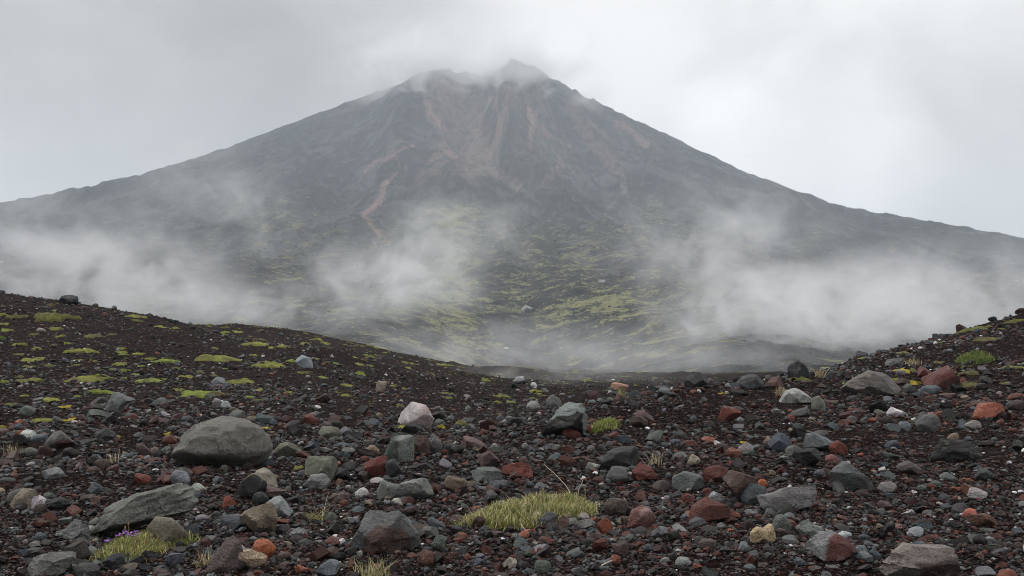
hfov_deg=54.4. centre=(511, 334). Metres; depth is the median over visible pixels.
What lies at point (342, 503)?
stone
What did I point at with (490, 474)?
rock
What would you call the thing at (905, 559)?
boulder
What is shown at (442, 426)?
moss cushion
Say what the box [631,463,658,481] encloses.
rock
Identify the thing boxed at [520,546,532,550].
stone
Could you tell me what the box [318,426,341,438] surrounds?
stone
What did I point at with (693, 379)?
boulder
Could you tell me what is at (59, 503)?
rock
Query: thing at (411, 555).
stone
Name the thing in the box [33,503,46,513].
stone
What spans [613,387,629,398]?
dry tuft
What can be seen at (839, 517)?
stone
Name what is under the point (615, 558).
stone
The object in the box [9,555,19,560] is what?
stone
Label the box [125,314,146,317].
moss cushion
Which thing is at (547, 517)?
rock
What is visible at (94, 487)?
stone
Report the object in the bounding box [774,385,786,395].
dry tuft
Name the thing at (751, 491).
rock
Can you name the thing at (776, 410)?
stone
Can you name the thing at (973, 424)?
stone
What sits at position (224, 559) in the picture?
boulder
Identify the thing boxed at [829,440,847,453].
stone
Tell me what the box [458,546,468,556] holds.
stone
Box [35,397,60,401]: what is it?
moss cushion
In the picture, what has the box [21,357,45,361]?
moss cushion
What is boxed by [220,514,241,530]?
stone
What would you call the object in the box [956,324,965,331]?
rock
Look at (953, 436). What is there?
stone
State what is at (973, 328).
moss cushion
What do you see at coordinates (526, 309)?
boulder
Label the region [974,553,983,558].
stone
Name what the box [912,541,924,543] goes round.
stone
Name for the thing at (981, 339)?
moss cushion
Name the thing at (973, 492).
rock
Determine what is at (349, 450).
rock
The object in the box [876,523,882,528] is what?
stone
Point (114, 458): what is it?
dry tuft
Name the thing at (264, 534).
stone
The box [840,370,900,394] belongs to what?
boulder
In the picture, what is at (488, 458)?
rock
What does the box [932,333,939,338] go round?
rock
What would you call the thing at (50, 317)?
moss cushion
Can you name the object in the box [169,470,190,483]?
stone
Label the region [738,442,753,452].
rock
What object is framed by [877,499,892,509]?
rock
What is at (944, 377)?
boulder
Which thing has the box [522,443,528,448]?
stone
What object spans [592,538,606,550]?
stone
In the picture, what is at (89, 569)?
rock
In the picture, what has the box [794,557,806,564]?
stone
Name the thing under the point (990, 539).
stone
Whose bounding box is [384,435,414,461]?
rock
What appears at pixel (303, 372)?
moss cushion
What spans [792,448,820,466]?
rock
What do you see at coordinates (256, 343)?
moss cushion
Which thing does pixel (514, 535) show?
stone
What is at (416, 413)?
boulder
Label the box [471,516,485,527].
rock
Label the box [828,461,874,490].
rock
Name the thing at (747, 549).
stone
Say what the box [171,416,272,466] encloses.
boulder
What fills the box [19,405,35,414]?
stone
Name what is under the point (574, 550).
rock
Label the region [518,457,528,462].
stone
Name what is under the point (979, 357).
grass patch
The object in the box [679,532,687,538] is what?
stone
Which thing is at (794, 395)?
rock
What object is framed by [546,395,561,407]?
stone
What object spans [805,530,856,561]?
rock
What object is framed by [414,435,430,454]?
rock
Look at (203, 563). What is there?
dry tuft
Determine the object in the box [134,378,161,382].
moss cushion
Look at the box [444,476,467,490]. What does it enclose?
rock
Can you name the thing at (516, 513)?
grass patch
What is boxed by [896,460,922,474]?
rock
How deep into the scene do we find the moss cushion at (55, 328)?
43.97 m
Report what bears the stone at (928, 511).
on the ground
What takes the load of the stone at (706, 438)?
on the ground
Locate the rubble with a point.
(559, 250)
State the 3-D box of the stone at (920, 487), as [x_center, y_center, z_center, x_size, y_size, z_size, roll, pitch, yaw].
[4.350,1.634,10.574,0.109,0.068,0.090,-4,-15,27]
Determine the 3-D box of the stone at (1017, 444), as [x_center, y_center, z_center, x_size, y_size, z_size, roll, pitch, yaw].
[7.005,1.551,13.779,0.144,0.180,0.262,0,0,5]
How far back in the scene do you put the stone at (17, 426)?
17.84 m
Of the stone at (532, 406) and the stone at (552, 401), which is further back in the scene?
the stone at (552, 401)
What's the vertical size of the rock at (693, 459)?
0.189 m
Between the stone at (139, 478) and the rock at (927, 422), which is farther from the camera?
the rock at (927, 422)
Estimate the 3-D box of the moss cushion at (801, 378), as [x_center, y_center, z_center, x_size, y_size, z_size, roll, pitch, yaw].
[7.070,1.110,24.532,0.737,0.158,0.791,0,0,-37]
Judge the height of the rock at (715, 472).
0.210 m
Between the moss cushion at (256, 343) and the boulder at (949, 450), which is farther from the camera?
the moss cushion at (256, 343)
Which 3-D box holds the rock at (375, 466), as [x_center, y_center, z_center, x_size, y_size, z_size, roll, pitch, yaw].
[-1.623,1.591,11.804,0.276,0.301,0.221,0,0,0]
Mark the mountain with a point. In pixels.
(516, 150)
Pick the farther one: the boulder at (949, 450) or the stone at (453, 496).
the boulder at (949, 450)
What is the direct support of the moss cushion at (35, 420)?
on the ground
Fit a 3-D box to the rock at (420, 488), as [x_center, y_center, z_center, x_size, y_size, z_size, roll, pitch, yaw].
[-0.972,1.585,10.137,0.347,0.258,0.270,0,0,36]
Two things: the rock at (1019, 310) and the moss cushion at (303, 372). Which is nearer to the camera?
the moss cushion at (303, 372)
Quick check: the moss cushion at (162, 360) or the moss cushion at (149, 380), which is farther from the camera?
the moss cushion at (162, 360)
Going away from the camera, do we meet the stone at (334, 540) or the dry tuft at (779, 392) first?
the stone at (334, 540)
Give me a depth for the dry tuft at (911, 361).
28.20 m
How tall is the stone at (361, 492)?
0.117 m
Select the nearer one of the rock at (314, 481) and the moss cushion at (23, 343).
the rock at (314, 481)
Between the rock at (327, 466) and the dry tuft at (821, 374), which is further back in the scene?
the dry tuft at (821, 374)
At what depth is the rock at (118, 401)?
21.52 m
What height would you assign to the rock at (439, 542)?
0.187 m
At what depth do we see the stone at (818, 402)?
19.00 m
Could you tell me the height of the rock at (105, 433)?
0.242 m
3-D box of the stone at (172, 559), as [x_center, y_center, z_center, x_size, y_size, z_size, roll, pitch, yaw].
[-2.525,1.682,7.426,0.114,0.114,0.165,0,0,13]
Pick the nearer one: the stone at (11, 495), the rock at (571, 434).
the stone at (11, 495)
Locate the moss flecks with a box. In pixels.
[1,303,1003,413]
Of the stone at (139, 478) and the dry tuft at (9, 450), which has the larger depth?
the dry tuft at (9, 450)
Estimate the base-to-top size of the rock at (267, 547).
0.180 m
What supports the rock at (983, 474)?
on the ground
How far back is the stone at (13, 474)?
11.69 m
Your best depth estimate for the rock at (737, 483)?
9.94 m
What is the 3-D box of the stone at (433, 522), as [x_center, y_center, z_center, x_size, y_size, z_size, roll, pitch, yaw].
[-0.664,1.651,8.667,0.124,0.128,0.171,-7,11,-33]
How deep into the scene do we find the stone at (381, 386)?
33.16 m
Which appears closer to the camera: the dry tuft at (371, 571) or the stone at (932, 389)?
the dry tuft at (371, 571)
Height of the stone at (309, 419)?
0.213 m
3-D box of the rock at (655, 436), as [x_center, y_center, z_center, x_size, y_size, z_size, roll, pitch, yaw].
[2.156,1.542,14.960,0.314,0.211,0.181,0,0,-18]
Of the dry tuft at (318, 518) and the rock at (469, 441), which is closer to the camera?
the dry tuft at (318, 518)
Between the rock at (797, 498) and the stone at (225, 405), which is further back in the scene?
the stone at (225, 405)
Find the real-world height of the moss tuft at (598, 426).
0.243 m
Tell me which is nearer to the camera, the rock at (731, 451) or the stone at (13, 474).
the stone at (13, 474)
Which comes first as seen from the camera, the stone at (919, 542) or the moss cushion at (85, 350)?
the stone at (919, 542)
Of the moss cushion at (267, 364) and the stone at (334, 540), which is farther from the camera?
the moss cushion at (267, 364)
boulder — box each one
[59,295,78,304]
[91,483,198,534]
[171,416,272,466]
[206,535,245,573]
[240,502,277,532]
[295,355,312,367]
[349,510,419,552]
[398,402,432,427]
[521,305,533,312]
[541,402,586,436]
[599,446,637,468]
[604,498,627,515]
[684,372,708,387]
[736,374,764,388]
[766,376,783,387]
[787,360,809,378]
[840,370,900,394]
[878,541,959,575]
[921,365,958,388]
[930,438,982,461]
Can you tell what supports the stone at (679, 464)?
on the ground
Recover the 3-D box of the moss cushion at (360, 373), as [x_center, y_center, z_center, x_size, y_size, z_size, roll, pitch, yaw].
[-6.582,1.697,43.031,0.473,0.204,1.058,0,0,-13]
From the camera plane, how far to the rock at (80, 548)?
7.50 m
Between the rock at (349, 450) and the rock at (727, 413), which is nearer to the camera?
the rock at (349, 450)
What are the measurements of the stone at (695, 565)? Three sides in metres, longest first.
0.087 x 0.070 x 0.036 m
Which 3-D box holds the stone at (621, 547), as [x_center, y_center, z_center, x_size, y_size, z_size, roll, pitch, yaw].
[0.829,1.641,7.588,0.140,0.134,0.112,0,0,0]
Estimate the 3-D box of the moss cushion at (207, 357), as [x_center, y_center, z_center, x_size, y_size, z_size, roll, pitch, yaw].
[-11.960,0.984,40.589,1.564,0.356,4.012,0,0,0]
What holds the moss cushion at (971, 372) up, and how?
on the ridge
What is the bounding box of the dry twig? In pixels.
[544,464,570,492]
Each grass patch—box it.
[450,488,602,530]
[953,350,995,363]
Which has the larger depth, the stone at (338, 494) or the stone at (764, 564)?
the stone at (338, 494)
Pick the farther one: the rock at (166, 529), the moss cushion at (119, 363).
the moss cushion at (119, 363)
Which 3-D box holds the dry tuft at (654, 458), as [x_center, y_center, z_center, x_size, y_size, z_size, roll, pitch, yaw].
[1.785,1.548,12.602,0.417,0.242,0.311,0,0,28]
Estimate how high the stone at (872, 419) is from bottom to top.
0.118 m
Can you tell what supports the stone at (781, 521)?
on the ground
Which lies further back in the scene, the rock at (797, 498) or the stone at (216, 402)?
the stone at (216, 402)
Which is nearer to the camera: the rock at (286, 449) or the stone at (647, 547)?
the stone at (647, 547)
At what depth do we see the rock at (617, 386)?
63.94 m
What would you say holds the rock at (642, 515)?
on the ground
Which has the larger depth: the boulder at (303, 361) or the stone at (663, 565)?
the boulder at (303, 361)
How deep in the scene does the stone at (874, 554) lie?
7.49 m
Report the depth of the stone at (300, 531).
8.31 m
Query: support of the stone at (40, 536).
on the ground
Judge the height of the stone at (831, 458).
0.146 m
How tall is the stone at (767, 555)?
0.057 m
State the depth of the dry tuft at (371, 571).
6.92 m
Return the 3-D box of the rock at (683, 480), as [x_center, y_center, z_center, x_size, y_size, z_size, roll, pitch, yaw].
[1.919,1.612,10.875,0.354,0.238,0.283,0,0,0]
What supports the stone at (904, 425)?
on the ground
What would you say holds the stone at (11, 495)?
on the ground
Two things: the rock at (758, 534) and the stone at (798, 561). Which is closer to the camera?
the stone at (798, 561)
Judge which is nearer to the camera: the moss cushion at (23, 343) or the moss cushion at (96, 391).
the moss cushion at (96, 391)
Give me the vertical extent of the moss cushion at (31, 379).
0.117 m
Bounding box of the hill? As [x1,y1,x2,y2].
[0,293,531,403]
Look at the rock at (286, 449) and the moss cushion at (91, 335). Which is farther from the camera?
the moss cushion at (91, 335)
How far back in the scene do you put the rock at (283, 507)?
9.31 m
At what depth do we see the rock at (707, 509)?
8.91 m
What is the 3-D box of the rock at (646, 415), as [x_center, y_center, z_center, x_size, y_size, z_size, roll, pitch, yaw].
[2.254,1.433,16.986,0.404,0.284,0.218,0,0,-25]
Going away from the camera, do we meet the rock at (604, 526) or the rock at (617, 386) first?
the rock at (604, 526)
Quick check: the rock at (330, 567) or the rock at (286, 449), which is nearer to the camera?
the rock at (330, 567)
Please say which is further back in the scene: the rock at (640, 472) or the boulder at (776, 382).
the boulder at (776, 382)
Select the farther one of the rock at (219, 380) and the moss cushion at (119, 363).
the moss cushion at (119, 363)
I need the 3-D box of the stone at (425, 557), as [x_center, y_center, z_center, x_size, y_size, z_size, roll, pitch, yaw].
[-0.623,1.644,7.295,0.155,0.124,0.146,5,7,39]
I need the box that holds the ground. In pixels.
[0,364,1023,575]
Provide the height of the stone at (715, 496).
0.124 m
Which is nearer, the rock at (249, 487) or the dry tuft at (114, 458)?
the rock at (249, 487)
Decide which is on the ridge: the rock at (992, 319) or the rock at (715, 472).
the rock at (992, 319)
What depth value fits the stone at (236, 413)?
20.06 m
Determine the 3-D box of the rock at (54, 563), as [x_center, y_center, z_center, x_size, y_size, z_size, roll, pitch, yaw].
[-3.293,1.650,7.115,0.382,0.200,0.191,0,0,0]
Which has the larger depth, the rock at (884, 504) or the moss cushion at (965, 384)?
the moss cushion at (965, 384)
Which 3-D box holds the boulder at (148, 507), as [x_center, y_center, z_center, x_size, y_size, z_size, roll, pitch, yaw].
[-3.128,1.487,8.464,0.901,0.302,0.451,-17,0,0]
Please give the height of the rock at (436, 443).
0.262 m
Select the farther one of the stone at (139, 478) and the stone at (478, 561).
the stone at (139, 478)
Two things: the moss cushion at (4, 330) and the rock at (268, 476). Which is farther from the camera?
the moss cushion at (4, 330)
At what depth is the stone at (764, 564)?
7.25 m
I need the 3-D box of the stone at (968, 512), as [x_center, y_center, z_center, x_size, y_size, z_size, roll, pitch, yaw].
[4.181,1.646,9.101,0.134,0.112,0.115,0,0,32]
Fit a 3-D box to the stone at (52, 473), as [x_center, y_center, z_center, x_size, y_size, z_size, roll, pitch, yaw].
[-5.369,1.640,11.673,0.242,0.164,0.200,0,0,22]
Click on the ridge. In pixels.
(1001, 350)
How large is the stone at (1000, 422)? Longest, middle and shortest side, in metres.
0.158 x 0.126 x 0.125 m
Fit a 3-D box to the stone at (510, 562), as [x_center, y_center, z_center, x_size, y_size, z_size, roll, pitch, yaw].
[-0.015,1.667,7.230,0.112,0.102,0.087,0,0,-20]
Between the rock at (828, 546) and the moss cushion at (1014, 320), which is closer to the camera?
the rock at (828, 546)
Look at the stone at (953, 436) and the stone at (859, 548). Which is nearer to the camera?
the stone at (859, 548)
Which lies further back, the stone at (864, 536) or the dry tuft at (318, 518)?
the dry tuft at (318, 518)
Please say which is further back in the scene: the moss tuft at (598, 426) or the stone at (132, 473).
the moss tuft at (598, 426)
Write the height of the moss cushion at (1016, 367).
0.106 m
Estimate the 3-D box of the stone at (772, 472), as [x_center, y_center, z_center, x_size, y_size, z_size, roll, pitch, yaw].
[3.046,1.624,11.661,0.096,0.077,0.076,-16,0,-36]
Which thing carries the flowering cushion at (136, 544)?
on the ground
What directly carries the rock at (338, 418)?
on the ground
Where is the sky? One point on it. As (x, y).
(904, 108)
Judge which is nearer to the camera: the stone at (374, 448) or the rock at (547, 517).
the rock at (547, 517)
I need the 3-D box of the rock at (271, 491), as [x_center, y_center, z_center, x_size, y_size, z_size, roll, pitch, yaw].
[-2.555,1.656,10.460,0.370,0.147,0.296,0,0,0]
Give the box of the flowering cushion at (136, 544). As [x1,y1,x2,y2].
[86,522,200,563]
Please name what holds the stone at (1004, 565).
on the ground
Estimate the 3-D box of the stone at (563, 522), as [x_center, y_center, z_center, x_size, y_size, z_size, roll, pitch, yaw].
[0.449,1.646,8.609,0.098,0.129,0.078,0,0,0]
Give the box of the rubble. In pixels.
[0,210,1021,368]
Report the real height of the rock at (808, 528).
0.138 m
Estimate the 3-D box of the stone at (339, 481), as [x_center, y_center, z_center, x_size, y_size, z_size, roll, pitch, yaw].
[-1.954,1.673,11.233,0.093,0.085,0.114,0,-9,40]
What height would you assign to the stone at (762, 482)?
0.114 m
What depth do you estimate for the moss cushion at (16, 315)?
47.50 m
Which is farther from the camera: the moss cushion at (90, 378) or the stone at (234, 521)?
the moss cushion at (90, 378)
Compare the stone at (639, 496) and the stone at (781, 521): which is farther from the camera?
the stone at (639, 496)
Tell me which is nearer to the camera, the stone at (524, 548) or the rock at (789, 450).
the stone at (524, 548)
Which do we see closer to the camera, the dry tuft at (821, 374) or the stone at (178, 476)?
the stone at (178, 476)
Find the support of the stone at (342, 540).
on the ground
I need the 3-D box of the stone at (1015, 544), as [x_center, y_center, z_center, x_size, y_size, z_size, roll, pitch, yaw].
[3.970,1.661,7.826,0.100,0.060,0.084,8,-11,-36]
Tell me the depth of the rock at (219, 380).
30.00 m
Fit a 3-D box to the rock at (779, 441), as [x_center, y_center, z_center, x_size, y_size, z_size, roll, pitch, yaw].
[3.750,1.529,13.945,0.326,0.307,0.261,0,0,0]
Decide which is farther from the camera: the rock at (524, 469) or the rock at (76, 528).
the rock at (524, 469)
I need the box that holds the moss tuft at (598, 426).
[590,416,621,432]
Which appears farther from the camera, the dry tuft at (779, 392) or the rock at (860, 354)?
the rock at (860, 354)
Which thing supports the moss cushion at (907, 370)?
on the ridge
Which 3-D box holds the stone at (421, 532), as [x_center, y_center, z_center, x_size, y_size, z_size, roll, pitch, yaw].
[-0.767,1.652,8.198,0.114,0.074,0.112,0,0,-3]
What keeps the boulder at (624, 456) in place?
on the ground
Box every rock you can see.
[10,488,37,509]
[27,551,75,575]
[31,495,45,509]
[44,430,76,449]
[45,497,71,508]
[57,518,94,539]
[61,540,89,560]
[75,562,99,575]
[94,428,115,439]
[101,552,125,567]
[104,392,134,411]
[145,516,188,543]
[211,377,227,386]
[222,495,237,506]
[236,474,266,498]
[238,549,267,566]
[252,538,275,558]
[254,467,277,487]
[265,485,286,496]
[266,496,292,516]
[274,442,301,456]
[305,456,337,478]
[306,473,330,488]
[315,559,341,575]
[328,414,347,425]
[342,447,354,453]
[363,455,386,476]
[365,545,379,553]
[377,480,397,499]
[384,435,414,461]
[385,459,401,476]
[396,478,433,498]
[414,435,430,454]
[430,436,441,451]
[431,534,448,552]
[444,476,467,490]
[463,436,484,448]
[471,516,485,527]
[472,466,502,482]
[478,451,499,466]
[501,462,532,477]
[514,376,524,383]
[538,511,558,525]
[562,429,580,438]
[566,547,580,555]
[584,391,600,399]
[597,518,612,534]
[611,382,628,389]
[626,504,655,528]
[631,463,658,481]
[632,410,654,422]
[645,430,663,441]
[672,471,703,489]
[687,454,700,465]
[688,496,740,524]
[702,465,728,480]
[718,405,740,421]
[723,470,757,500]
[725,447,740,456]
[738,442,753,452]
[740,483,767,505]
[750,523,775,542]
[756,486,816,511]
[768,432,791,449]
[779,388,811,403]
[785,445,801,456]
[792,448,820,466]
[799,522,823,535]
[802,432,832,448]
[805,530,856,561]
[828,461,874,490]
[856,350,867,357]
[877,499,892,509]
[885,358,904,366]
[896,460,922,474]
[915,414,941,431]
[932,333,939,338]
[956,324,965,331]
[967,487,987,498]
[972,402,1004,419]
[974,467,992,479]
[988,316,996,321]
[1015,308,1023,314]
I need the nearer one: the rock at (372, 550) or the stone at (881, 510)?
the rock at (372, 550)
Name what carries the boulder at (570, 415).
on the ground
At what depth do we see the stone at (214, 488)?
10.64 m
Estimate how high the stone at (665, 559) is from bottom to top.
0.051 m
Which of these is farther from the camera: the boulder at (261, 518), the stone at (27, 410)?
the stone at (27, 410)
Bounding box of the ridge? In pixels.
[782,313,1023,424]
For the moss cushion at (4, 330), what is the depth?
41.99 m
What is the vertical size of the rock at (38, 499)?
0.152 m
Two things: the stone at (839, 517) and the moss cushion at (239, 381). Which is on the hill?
the moss cushion at (239, 381)
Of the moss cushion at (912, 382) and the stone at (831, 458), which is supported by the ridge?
the moss cushion at (912, 382)
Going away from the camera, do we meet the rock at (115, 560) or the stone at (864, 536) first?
the rock at (115, 560)
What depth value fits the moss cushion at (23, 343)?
38.47 m
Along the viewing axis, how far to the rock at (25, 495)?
9.55 m
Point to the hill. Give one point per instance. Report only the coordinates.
(17, 325)
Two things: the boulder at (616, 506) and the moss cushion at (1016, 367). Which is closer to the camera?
the boulder at (616, 506)
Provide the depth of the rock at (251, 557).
7.25 m
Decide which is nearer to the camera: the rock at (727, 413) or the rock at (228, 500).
the rock at (228, 500)
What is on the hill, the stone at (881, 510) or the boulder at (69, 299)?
the boulder at (69, 299)
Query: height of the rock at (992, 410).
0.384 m
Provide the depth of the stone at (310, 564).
7.20 m
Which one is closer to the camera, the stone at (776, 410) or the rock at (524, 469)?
the rock at (524, 469)
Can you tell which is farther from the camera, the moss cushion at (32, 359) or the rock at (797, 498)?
the moss cushion at (32, 359)
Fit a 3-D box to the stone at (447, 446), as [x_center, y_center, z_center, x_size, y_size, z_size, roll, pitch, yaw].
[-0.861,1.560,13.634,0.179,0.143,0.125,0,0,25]
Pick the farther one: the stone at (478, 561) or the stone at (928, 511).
the stone at (928, 511)
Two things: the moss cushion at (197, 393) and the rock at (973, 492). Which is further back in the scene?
the moss cushion at (197, 393)
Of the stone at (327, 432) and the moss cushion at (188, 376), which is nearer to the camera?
the stone at (327, 432)
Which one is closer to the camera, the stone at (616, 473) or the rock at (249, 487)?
the rock at (249, 487)
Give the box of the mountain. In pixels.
[0,58,1023,372]
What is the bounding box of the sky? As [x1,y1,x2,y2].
[0,0,1023,237]
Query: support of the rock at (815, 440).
on the ground
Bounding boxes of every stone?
[6,488,21,503]
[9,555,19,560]
[10,472,18,476]
[14,423,22,429]
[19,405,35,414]
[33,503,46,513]
[34,532,46,540]
[42,467,64,479]
[87,482,105,493]
[127,471,134,476]
[134,473,151,483]
[165,553,185,566]
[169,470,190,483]
[211,485,218,491]
[212,398,221,406]
[220,401,231,408]
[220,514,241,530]
[229,409,245,417]
[258,532,268,537]
[289,527,307,536]
[302,414,319,423]
[308,562,314,567]
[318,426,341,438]
[324,536,339,545]
[331,492,345,501]
[335,479,343,484]
[339,500,348,506]
[339,538,344,545]
[355,487,368,496]
[366,445,379,455]
[376,381,386,391]
[407,552,416,558]
[417,529,425,537]
[417,550,433,564]
[427,517,445,527]
[443,443,451,450]
[447,494,457,500]
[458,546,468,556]
[474,558,482,564]
[502,557,516,567]
[511,533,517,538]
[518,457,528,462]
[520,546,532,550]
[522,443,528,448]
[526,401,539,411]
[534,560,551,572]
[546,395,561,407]
[558,517,568,529]
[583,559,588,565]
[585,424,591,432]
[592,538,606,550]
[606,466,627,481]
[610,555,620,563]
[612,540,629,555]
[635,492,645,500]
[643,544,651,551]
[660,557,669,562]
[660,562,668,568]
[670,439,678,444]
[676,462,682,467]
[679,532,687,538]
[681,493,694,502]
[692,563,702,568]
[701,436,714,442]
[708,491,723,500]
[744,547,751,552]
[758,479,767,486]
[758,562,768,567]
[762,552,772,557]
[769,470,775,475]
[771,408,780,412]
[772,514,791,530]
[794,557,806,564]
[811,396,825,409]
[825,454,838,463]
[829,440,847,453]
[836,515,847,519]
[855,545,867,553]
[859,534,869,539]
[866,417,876,422]
[868,550,880,559]
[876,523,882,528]
[878,508,884,513]
[898,421,911,430]
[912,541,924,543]
[916,485,926,490]
[918,385,941,393]
[922,510,933,516]
[947,433,958,439]
[961,508,976,517]
[964,420,981,428]
[966,513,995,525]
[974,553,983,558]
[985,536,995,542]
[996,419,1003,424]
[996,562,1007,568]
[1011,440,1023,449]
[1012,542,1023,547]
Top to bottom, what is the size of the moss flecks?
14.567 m
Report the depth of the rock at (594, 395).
46.96 m
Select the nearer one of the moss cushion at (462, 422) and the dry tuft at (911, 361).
the moss cushion at (462, 422)
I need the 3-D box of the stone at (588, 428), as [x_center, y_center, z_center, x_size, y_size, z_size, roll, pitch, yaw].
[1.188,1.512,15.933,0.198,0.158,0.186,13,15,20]
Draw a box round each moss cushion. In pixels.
[1,328,14,331]
[5,313,28,318]
[12,342,27,345]
[15,378,43,382]
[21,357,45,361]
[31,418,51,422]
[33,312,81,321]
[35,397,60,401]
[49,327,63,329]
[63,348,99,352]
[64,375,103,382]
[84,334,102,337]
[85,389,113,393]
[111,362,126,365]
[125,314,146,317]
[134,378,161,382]
[151,358,180,362]
[178,375,193,377]
[181,390,225,397]
[194,354,241,361]
[226,378,254,383]
[241,341,268,345]
[251,361,285,367]
[297,371,312,373]
[355,371,365,375]
[436,424,444,428]
[454,420,466,425]
[787,376,811,381]
[893,368,915,372]
[909,380,921,384]
[956,325,992,333]
[957,371,979,375]
[960,381,977,387]
[973,337,999,341]
[1000,365,1023,368]
[1004,319,1023,322]
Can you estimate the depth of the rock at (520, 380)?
68.91 m
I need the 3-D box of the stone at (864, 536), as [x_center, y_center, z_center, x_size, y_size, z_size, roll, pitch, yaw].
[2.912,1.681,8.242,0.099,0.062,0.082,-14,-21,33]
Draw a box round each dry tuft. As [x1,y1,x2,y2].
[1,443,21,454]
[106,448,120,462]
[192,548,213,567]
[302,491,354,521]
[353,557,393,575]
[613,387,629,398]
[643,451,665,466]
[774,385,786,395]
[812,367,829,377]
[904,358,921,364]
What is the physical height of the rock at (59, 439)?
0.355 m
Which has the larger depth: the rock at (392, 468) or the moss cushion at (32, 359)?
the moss cushion at (32, 359)
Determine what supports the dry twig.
on the ground
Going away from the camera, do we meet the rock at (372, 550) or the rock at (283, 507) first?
the rock at (372, 550)
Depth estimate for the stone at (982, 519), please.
8.71 m
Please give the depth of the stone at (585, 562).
7.28 m
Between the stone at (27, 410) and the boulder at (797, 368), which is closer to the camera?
the stone at (27, 410)
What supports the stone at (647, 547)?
on the ground
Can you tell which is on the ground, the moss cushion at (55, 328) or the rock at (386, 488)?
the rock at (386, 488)
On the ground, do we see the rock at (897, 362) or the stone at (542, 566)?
the stone at (542, 566)
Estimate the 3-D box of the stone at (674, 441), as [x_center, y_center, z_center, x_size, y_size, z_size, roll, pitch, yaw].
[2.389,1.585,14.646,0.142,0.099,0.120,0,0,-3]
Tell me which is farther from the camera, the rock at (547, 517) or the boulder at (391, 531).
the rock at (547, 517)
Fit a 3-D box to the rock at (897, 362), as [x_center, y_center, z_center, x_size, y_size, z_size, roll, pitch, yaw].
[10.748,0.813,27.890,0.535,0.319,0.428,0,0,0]
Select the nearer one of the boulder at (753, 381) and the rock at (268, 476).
the rock at (268, 476)
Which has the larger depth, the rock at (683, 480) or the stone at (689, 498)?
the rock at (683, 480)
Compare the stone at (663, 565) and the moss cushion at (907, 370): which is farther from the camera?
the moss cushion at (907, 370)

